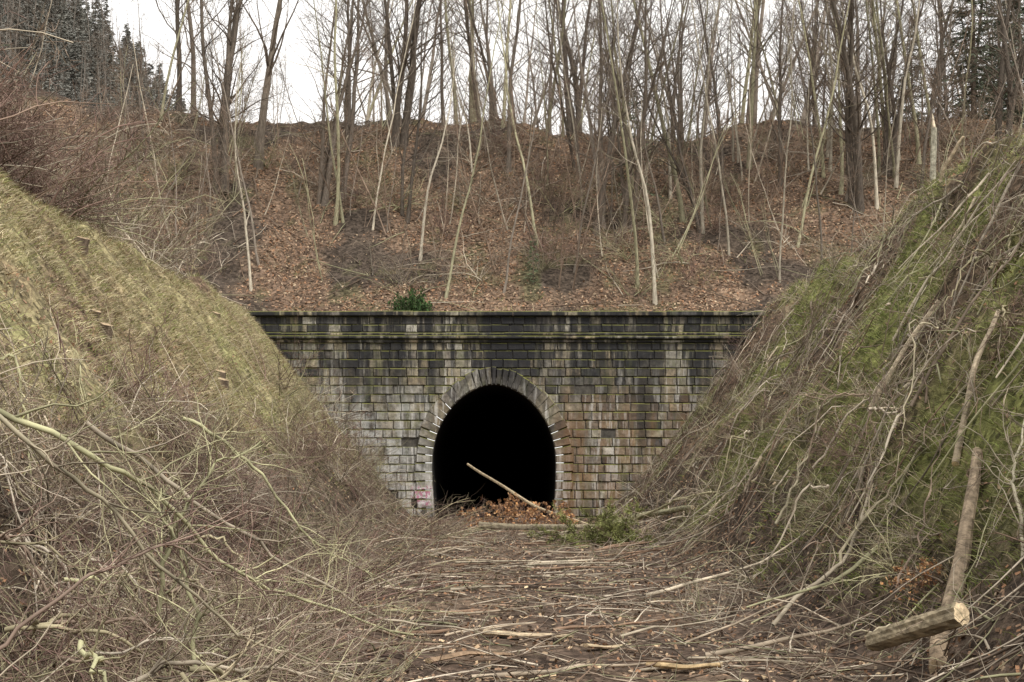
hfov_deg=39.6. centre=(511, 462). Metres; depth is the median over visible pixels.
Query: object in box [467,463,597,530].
fallen pole
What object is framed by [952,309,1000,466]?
fallen trunk
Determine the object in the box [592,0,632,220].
bare tree
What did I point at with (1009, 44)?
bare tree
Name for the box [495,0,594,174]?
bare tree
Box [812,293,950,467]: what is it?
fallen branch
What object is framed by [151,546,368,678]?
fallen branch
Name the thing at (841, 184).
bare tree
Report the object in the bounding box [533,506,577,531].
beech shrub
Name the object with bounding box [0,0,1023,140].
distant woods
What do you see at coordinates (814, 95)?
bare tree
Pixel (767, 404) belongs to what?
fallen branch
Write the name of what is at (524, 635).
split log
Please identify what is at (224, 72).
bare tree
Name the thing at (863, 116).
bare tree
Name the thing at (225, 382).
tree stump
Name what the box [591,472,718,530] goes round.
fallen branch
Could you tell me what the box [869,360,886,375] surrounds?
peeled pole
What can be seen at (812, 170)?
slender tree
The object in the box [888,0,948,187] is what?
slender tree
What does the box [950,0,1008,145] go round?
bare tree
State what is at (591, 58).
bare tree
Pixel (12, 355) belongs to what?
fallen branch
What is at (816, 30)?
bare tree
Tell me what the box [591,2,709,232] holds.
bare tree
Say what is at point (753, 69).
bare tree
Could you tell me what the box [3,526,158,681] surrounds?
fallen branch
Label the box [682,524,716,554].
peeled pole
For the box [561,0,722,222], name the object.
bare tree
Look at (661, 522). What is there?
fallen branch
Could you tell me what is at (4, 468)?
fallen branch
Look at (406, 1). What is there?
bare tree
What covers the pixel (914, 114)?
bare tree
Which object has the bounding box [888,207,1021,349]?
fallen branch
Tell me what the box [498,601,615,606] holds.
split log
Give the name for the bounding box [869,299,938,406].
peeled pole
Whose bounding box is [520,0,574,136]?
bare tree
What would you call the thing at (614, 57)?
bare tree
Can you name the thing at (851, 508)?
peeled pole
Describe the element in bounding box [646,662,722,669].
split log
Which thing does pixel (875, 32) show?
bare tree
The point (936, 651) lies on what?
fallen trunk
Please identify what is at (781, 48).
bare tree
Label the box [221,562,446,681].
fallen branch
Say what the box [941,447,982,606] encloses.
fallen trunk
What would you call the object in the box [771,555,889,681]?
fallen branch
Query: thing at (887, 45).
bare tree
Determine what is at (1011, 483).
fallen branch
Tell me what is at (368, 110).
bare tree
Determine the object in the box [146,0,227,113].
bare tree
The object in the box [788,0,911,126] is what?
bare tree
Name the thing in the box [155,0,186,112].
bare tree
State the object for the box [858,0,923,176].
bare tree
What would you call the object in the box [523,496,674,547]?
spruce branch
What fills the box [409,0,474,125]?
bare tree
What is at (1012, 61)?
spruce tree
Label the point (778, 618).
fallen branch
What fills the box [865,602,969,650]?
cut log
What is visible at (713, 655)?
fallen sticks
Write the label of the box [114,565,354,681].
fallen branch
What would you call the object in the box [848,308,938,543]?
fallen branch
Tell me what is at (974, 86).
spruce tree
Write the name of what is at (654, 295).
slender tree
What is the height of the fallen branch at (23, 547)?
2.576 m
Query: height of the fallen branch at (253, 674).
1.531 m
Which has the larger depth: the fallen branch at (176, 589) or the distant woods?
the distant woods
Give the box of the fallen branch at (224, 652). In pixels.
[190,561,312,671]
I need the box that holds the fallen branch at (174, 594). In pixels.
[109,558,273,649]
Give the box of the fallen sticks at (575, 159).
[51,98,988,310]
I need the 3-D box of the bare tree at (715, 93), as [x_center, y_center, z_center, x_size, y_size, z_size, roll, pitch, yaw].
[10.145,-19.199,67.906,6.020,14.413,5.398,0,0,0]
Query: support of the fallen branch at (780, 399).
on the ground at (548, 278)
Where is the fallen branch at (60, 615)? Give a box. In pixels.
[21,575,151,681]
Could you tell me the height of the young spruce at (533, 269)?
2.158 m
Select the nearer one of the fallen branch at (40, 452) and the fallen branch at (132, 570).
the fallen branch at (40, 452)
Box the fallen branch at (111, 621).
[53,521,371,681]
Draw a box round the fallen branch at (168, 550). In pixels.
[90,370,269,646]
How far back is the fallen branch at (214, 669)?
10.02 m
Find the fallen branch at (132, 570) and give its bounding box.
[60,489,251,659]
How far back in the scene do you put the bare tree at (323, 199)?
66.38 m
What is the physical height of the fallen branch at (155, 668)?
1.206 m
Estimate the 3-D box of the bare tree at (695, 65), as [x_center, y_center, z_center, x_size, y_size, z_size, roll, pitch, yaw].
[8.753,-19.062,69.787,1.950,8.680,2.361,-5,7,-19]
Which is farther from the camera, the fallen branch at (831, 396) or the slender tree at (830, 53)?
the slender tree at (830, 53)
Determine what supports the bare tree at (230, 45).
on the ground at (548, 278)
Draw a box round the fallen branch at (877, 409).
[848,324,939,458]
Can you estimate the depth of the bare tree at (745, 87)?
77.35 m
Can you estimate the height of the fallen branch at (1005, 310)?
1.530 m
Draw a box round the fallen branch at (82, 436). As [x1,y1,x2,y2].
[46,398,203,637]
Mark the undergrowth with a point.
(541, 245)
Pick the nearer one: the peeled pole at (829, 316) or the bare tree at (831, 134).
the peeled pole at (829, 316)
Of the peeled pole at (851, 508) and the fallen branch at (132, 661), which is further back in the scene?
the peeled pole at (851, 508)
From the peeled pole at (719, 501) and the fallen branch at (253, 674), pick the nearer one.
the fallen branch at (253, 674)
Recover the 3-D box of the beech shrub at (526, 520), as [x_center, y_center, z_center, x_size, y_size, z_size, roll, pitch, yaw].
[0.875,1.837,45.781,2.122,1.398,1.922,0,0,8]
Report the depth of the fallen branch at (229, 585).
16.41 m
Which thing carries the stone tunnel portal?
on the ground at (548, 278)
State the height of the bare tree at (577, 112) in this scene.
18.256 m
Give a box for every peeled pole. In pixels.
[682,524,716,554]
[687,447,702,471]
[709,485,734,511]
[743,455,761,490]
[822,306,836,330]
[841,466,864,526]
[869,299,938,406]
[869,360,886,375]
[902,360,927,388]
[939,136,964,182]
[943,196,975,250]
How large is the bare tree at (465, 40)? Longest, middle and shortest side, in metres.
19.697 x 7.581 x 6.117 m
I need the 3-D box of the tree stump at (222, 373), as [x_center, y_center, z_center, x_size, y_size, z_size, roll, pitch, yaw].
[-7.889,-2.204,37.981,0.469,0.599,0.523,0,0,-27]
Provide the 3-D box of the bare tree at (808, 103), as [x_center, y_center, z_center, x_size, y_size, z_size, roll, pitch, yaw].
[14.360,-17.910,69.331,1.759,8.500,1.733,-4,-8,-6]
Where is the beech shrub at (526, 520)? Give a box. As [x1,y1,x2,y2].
[508,499,568,523]
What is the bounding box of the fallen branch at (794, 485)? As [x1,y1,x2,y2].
[774,362,850,524]
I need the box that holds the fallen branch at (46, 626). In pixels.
[4,563,268,681]
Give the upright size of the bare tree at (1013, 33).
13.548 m
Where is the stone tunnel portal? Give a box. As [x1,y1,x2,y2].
[247,311,765,518]
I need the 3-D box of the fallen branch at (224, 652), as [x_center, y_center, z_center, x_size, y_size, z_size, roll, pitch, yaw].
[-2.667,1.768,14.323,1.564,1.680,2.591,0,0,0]
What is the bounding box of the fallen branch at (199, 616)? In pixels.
[59,386,373,681]
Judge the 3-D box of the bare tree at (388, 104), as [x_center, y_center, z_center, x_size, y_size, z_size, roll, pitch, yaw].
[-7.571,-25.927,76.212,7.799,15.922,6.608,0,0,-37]
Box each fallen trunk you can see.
[478,522,598,529]
[599,505,694,531]
[929,630,950,673]
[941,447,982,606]
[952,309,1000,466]
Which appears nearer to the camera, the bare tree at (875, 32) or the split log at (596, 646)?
the split log at (596, 646)
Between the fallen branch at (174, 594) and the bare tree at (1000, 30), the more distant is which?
the bare tree at (1000, 30)
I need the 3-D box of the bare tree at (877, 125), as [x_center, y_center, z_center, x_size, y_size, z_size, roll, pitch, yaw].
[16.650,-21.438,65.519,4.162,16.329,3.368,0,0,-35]
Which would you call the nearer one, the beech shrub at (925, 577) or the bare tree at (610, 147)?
the beech shrub at (925, 577)
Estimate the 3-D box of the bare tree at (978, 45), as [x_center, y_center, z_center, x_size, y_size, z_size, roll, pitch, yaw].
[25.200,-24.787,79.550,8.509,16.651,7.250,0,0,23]
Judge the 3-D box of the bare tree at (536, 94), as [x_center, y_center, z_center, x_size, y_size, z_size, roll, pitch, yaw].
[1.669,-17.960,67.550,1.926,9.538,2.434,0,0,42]
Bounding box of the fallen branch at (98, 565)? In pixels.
[84,523,237,667]
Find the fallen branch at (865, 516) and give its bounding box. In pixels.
[834,314,1005,572]
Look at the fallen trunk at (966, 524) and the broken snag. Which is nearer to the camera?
the fallen trunk at (966, 524)
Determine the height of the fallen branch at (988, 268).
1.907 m
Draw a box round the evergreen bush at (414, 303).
[388,286,432,310]
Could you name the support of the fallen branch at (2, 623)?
on the ground at (548, 278)
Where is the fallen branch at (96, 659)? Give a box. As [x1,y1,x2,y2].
[0,584,159,681]
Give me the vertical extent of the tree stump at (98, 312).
0.500 m
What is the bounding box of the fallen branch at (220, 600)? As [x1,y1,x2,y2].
[133,550,295,660]
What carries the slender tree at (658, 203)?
on the ground at (548, 278)
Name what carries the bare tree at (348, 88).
on the ground at (548, 278)
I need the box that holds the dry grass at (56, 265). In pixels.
[0,129,1023,681]
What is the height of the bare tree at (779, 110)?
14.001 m
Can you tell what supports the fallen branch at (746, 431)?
on the ground at (548, 278)
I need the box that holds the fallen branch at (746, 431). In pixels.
[716,422,761,499]
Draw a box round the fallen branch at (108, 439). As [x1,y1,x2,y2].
[84,411,556,650]
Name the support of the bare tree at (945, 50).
on the ground at (548, 278)
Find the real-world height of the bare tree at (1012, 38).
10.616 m
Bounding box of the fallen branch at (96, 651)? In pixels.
[1,556,300,681]
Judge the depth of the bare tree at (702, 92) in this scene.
67.36 m
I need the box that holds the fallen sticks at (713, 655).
[127,469,1023,681]
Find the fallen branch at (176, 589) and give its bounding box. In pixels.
[134,547,359,654]
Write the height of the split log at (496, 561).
0.048 m
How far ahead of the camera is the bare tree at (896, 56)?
78.51 m
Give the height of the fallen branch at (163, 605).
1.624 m
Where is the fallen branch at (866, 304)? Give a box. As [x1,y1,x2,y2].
[846,218,920,309]
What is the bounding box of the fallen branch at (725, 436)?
[676,422,757,556]
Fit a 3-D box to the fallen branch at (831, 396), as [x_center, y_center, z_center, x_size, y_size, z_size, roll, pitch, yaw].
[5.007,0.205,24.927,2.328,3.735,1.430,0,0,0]
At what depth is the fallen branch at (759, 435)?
33.24 m
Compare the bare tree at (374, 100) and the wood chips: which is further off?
the bare tree at (374, 100)
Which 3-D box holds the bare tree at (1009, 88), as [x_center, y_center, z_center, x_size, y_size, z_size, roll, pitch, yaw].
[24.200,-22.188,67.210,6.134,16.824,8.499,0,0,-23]
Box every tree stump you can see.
[74,236,89,258]
[89,309,100,320]
[98,322,113,344]
[217,369,225,378]
[218,377,228,389]
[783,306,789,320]
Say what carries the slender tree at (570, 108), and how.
on the ground at (548, 278)
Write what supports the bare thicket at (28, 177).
on the ground at (548, 278)
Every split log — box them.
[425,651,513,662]
[428,581,564,584]
[455,560,539,562]
[482,629,573,637]
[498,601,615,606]
[583,643,630,648]
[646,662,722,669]
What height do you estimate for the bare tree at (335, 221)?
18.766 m
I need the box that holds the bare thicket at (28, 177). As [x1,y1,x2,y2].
[0,3,270,290]
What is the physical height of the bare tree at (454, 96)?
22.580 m
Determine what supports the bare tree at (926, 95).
on the ground at (548, 278)
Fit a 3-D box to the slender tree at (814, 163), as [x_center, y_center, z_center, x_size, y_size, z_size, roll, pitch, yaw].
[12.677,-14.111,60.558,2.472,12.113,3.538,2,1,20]
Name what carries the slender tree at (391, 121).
on the ground at (548, 278)
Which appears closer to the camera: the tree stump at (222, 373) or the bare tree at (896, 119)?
the tree stump at (222, 373)
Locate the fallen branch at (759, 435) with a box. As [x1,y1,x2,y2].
[719,368,806,473]
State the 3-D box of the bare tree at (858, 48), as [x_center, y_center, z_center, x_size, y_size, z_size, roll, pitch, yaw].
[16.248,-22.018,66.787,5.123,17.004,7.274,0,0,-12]
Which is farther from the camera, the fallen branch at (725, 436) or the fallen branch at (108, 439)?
the fallen branch at (725, 436)
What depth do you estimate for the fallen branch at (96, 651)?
10.12 m
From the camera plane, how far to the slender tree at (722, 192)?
61.98 m
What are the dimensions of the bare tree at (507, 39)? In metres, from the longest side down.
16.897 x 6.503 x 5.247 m
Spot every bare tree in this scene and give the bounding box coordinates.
[82,0,174,161]
[120,0,289,194]
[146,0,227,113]
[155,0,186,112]
[157,0,220,120]
[188,0,289,134]
[236,0,300,169]
[266,0,361,222]
[272,0,398,205]
[277,0,388,225]
[279,0,402,142]
[291,0,416,118]
[316,0,434,199]
[320,0,498,147]
[355,1,382,120]
[361,3,397,153]
[366,0,410,120]
[366,0,473,223]
[368,0,447,117]
[397,0,450,146]
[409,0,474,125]
[410,0,445,127]
[419,0,514,119]
[427,0,501,120]
[434,0,505,121]
[439,9,472,171]
[443,0,458,124]
[445,5,466,124]
[454,0,545,127]
[455,0,493,121]
[469,0,570,172]
[489,0,651,134]
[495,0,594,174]
[514,0,673,228]
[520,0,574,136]
[522,0,558,181]
[538,0,670,158]
[546,0,581,131]
[556,0,709,230]
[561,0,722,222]
[563,0,640,191]
[571,0,623,115]
[579,0,718,236]
[588,0,721,138]
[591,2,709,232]
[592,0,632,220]
[627,0,731,180]
[633,0,676,198]
[645,0,718,171]
[672,0,784,205]
[676,4,711,133]
[678,19,728,207]
[682,0,739,136]
[683,0,816,169]
[685,0,735,138]
[703,0,753,180]
[707,0,751,162]
[709,0,816,187]
[713,0,744,161]
[714,0,785,123]
[729,0,791,122]
[731,0,788,117]
[752,0,821,147]
[760,0,853,125]
[761,0,804,118]
[767,0,829,177]
[769,0,921,213]
[773,2,892,193]
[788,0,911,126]
[793,0,835,171]
[794,19,820,171]
[798,0,902,174]
[804,0,923,201]
[810,0,945,132]
[813,0,878,208]
[820,0,903,99]
[825,0,961,165]
[834,0,897,173]
[834,0,969,176]
[854,0,911,159]
[855,0,967,146]
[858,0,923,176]
[863,0,933,109]
[889,0,996,191]
[898,0,1007,121]
[898,0,1015,117]
[915,0,1023,138]
[937,0,988,120]
[940,1,955,115]
[944,0,1023,110]
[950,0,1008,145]
[958,0,1023,32]
[972,0,1023,70]
[984,0,1023,101]
[988,0,1023,103]
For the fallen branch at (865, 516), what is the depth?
18.55 m
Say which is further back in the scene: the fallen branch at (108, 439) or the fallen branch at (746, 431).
the fallen branch at (746, 431)
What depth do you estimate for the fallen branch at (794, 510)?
22.31 m
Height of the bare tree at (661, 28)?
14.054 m
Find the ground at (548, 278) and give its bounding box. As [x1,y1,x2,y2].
[0,6,1023,681]
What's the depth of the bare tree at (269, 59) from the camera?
68.92 m
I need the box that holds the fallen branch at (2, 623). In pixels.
[0,495,76,668]
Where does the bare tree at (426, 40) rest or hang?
on the ground at (548, 278)
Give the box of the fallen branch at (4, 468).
[0,361,108,667]
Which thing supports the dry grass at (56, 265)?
on the ground at (548, 278)
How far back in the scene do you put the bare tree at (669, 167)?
68.90 m
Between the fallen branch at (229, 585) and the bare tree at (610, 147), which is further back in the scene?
the bare tree at (610, 147)
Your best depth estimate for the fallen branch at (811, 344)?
32.68 m
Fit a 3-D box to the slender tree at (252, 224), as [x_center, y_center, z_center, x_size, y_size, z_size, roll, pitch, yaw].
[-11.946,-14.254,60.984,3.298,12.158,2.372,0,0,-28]
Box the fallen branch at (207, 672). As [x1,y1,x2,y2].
[180,658,236,681]
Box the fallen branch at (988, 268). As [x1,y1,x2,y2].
[971,206,1023,278]
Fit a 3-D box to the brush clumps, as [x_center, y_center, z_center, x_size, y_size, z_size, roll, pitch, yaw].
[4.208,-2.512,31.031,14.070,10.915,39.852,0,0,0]
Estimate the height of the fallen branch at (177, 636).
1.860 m
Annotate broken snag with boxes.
[930,114,936,180]
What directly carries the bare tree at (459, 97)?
on the ground at (548, 278)
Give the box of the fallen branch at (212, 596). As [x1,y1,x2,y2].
[173,530,264,664]
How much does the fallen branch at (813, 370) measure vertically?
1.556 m
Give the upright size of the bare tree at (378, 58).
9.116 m
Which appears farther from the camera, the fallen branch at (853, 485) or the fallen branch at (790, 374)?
the fallen branch at (790, 374)
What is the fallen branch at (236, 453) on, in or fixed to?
on the ground at (548, 278)
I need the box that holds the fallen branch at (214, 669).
[174,577,381,681]
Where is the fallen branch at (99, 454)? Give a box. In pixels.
[65,415,145,612]
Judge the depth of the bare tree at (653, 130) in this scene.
70.61 m
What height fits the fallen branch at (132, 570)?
1.991 m
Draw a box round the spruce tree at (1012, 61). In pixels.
[980,0,1023,127]
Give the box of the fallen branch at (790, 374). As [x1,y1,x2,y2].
[751,348,806,390]
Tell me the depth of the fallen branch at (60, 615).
11.73 m
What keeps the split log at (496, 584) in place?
on the ground at (548, 278)
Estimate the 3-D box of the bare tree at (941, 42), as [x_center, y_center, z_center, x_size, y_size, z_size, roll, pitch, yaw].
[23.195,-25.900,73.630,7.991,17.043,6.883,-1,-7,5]
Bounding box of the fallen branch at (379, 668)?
[234,592,461,681]
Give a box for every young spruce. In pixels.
[524,235,541,285]
[613,90,663,200]
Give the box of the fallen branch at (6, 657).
[0,635,167,681]
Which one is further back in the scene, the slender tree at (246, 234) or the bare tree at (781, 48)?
the bare tree at (781, 48)
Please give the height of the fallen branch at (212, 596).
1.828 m
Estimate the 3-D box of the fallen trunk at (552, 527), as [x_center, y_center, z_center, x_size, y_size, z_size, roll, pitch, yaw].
[0.997,1.922,42.923,4.048,0.263,1.364,0,0,0]
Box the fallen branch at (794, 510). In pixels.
[685,466,828,598]
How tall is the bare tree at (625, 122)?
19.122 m
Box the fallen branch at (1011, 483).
[940,333,1023,555]
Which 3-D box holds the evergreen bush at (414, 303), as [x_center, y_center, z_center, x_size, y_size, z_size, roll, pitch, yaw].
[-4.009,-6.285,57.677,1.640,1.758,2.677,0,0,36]
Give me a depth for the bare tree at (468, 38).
77.60 m
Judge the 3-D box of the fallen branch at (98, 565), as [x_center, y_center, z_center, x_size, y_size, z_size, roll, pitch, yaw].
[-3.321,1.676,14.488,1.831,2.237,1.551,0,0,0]
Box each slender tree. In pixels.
[189,1,271,265]
[218,49,263,290]
[359,0,432,229]
[418,29,468,260]
[436,1,507,298]
[463,0,557,246]
[490,12,571,292]
[539,0,595,209]
[559,0,639,272]
[566,0,651,286]
[591,0,657,304]
[597,0,665,242]
[666,0,746,255]
[691,0,739,233]
[754,0,824,282]
[782,1,832,260]
[786,0,866,247]
[798,0,840,157]
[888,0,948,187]
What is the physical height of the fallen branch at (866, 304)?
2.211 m
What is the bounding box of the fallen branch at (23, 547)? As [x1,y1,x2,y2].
[0,473,144,680]
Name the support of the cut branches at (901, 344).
on the ground at (548, 278)
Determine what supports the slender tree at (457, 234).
on the ground at (548, 278)
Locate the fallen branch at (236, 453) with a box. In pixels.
[182,417,419,591]
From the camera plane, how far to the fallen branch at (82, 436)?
15.88 m
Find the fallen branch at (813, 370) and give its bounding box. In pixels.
[742,358,825,427]
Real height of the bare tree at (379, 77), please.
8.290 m
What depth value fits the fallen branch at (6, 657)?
8.90 m
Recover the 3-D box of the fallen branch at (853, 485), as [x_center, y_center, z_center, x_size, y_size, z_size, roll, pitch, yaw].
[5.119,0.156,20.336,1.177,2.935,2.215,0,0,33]
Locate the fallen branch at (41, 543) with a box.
[0,496,215,680]
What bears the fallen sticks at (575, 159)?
on the ground at (548, 278)
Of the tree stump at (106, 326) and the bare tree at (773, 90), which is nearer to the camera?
the tree stump at (106, 326)
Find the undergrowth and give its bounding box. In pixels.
[51,68,1023,297]
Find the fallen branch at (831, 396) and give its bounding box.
[739,370,865,557]
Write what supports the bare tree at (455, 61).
on the ground at (548, 278)
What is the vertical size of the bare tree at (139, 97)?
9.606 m
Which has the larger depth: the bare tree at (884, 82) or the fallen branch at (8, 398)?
the bare tree at (884, 82)
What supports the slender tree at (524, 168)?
on the ground at (548, 278)
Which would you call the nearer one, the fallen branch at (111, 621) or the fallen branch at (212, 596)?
the fallen branch at (111, 621)
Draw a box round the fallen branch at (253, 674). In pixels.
[237,602,430,681]
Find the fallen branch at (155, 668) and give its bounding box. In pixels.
[119,576,420,681]
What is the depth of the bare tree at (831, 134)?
68.45 m
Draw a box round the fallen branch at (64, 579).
[55,467,269,664]
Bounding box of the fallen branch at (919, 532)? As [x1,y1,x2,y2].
[849,397,979,593]
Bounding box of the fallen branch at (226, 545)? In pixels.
[174,534,351,637]
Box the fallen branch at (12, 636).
[0,456,299,650]
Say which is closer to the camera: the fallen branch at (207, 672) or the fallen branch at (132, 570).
the fallen branch at (207, 672)
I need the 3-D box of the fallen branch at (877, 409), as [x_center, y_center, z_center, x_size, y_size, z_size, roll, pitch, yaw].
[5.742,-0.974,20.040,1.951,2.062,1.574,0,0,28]
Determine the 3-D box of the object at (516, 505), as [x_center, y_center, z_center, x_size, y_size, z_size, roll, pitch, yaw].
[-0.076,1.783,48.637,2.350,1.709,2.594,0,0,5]
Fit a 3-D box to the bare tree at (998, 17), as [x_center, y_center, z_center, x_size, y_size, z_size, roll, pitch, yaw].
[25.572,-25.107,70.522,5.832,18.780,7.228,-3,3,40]
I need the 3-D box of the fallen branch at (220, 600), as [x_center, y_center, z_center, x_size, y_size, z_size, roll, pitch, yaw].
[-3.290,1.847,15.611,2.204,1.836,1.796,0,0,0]
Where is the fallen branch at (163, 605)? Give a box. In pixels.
[116,553,228,660]
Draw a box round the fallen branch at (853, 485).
[802,374,901,549]
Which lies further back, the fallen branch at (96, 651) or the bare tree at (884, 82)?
the bare tree at (884, 82)
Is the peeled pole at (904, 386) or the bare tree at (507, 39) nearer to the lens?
the peeled pole at (904, 386)
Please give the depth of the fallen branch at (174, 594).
16.21 m
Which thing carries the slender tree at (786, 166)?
on the ground at (548, 278)
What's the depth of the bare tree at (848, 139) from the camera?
63.94 m
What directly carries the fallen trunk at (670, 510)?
on the ground at (548, 278)
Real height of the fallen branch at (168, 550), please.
2.478 m
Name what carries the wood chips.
on the ground at (548, 278)
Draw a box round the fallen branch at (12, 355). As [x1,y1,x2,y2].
[0,327,103,526]
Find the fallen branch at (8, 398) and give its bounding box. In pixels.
[0,395,153,646]
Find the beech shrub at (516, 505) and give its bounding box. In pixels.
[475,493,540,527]
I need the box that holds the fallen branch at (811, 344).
[769,288,852,412]
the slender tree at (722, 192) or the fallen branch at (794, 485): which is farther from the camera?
the slender tree at (722, 192)
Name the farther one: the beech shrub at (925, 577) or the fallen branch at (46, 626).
the beech shrub at (925, 577)
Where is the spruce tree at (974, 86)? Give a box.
[927,0,1022,119]
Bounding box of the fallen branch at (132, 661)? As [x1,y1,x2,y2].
[74,570,183,681]
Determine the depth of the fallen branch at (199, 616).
11.27 m
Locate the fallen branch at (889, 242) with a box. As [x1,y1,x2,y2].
[864,193,918,270]
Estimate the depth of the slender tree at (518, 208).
59.75 m
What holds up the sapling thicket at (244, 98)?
on the ground at (548, 278)
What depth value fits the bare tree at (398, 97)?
70.56 m
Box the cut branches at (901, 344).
[596,115,1023,681]
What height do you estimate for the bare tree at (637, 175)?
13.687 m
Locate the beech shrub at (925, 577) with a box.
[880,557,945,603]
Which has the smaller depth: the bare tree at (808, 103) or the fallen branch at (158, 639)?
the fallen branch at (158, 639)
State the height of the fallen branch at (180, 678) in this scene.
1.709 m
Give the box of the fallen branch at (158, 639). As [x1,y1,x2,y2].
[97,595,407,681]
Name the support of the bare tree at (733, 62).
on the ground at (548, 278)
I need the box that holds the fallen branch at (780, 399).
[755,369,804,432]
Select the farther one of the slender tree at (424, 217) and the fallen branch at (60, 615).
the slender tree at (424, 217)
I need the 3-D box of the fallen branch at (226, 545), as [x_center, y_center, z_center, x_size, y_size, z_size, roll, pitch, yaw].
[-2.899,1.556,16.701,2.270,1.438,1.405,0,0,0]
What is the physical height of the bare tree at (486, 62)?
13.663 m
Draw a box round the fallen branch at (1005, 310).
[929,276,1023,372]
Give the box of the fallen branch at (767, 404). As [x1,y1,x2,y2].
[744,357,785,441]
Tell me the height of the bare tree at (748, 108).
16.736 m
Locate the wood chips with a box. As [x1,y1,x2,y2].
[261,543,910,681]
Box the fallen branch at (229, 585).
[157,554,323,640]
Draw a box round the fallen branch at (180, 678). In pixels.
[92,584,358,681]
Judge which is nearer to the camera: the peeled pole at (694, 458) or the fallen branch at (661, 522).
the fallen branch at (661, 522)
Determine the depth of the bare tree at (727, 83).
69.13 m
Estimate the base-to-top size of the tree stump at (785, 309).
0.795 m
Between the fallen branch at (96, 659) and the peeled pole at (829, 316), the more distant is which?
the peeled pole at (829, 316)
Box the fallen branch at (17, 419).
[0,342,439,652]
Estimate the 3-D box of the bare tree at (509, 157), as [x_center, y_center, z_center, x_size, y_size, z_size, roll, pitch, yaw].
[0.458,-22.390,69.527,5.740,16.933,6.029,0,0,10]
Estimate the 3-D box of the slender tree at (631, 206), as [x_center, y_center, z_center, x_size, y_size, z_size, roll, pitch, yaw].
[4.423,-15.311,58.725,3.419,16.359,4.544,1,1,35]
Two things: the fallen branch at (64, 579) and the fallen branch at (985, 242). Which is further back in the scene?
the fallen branch at (985, 242)
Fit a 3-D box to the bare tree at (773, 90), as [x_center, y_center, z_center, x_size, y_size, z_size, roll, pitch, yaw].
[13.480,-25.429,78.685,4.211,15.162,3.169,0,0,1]
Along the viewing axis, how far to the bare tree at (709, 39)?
77.74 m
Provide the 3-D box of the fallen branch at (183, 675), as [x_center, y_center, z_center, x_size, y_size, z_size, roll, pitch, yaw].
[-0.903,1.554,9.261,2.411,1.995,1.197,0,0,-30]
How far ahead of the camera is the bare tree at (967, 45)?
74.46 m
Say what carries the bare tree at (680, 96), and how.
on the ground at (548, 278)
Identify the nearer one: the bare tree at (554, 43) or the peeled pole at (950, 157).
the peeled pole at (950, 157)
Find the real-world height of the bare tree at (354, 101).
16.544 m
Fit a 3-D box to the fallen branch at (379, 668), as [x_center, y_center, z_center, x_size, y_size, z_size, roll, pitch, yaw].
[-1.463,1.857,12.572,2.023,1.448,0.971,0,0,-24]
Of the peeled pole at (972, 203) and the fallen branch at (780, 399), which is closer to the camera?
the peeled pole at (972, 203)
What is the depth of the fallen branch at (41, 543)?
12.67 m
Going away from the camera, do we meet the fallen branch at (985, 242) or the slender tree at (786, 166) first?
the fallen branch at (985, 242)
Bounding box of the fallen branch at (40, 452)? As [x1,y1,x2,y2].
[0,407,383,681]
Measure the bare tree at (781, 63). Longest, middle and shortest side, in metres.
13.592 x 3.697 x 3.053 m
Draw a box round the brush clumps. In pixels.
[387,115,1023,631]
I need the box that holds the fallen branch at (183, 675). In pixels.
[180,548,394,681]
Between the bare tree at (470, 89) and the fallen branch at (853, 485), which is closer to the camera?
the fallen branch at (853, 485)
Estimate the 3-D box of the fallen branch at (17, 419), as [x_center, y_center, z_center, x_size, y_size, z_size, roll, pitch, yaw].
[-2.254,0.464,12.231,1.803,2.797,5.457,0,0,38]
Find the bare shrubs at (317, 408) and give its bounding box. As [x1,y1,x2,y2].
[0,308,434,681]
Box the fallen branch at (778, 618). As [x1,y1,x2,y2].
[766,362,917,626]
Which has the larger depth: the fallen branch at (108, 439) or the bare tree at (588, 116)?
the bare tree at (588, 116)
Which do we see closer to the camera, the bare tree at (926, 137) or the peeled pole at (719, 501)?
the peeled pole at (719, 501)
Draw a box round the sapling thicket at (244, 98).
[0,0,1023,299]
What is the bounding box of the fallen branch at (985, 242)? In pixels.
[918,196,1001,311]
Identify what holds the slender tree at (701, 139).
on the ground at (548, 278)
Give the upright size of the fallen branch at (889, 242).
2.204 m
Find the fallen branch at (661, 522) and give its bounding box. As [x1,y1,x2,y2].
[606,478,684,556]
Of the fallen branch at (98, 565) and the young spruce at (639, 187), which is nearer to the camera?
the fallen branch at (98, 565)
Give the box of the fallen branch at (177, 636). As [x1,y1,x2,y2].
[103,567,288,678]
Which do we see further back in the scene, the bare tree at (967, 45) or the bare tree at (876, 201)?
the bare tree at (967, 45)
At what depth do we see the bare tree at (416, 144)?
65.48 m
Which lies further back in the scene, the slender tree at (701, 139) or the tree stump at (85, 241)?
the slender tree at (701, 139)
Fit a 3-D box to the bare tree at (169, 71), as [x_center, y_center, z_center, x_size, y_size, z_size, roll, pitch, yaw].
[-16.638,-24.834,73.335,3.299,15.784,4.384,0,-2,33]

